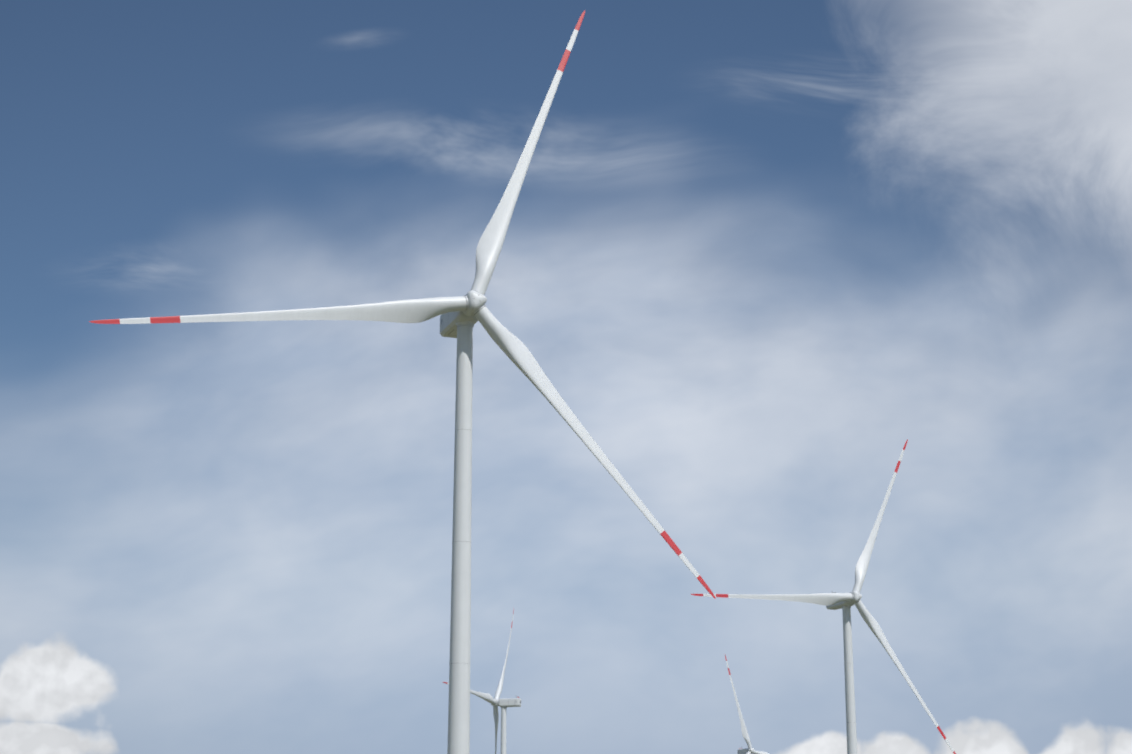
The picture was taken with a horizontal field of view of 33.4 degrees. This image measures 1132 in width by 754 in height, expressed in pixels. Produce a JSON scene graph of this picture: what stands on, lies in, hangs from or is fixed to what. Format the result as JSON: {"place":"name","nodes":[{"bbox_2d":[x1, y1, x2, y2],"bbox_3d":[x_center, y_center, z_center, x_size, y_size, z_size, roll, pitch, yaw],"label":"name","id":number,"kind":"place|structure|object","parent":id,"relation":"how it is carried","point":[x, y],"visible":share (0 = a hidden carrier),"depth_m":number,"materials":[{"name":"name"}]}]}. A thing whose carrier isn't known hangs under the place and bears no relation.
{"place":"outdoors","nodes":[
{"label":"outdoors","id":0,"kind":"place"},
{"bbox_2d":[0,0,1131,753],"label":"sky","id":1,"kind":"structure","parent":0,"point":[759,251],"materials":[{"name":"blue"}]},
{"bbox_3d":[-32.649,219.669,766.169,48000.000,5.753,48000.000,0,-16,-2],"label":"ground","id":2,"kind":"structure","parent":0,"visible":0},
{"bbox_2d":[89,11,715,753],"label":"turbine","id":3,"kind":"object","parent":2,"relation":"on","point":[463,315],"visible":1,"depth_m":339.03,"materials":[{"name":"paint"}]},
{"bbox_2d":[443,610,520,753],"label":"turbine","id":4,"kind":"object","parent":2,"relation":"on","point":[496,702],"visible":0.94,"depth_m":1042.75,"materials":[{"name":"paint"}]},
{"bbox_2d":[725,655,768,753],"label":"turbine","id":5,"kind":"object","parent":2,"relation":"on","point":[749,750],"visible":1,"depth_m":1311.34,"materials":[{"name":"paint"}]},
{"bbox_2d":[691,439,955,753],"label":"turbine","id":6,"kind":"object","parent":2,"relation":"on","point":[844,602],"visible":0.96,"depth_m":663.04,"materials":[{"name":"paint"}]}
]}

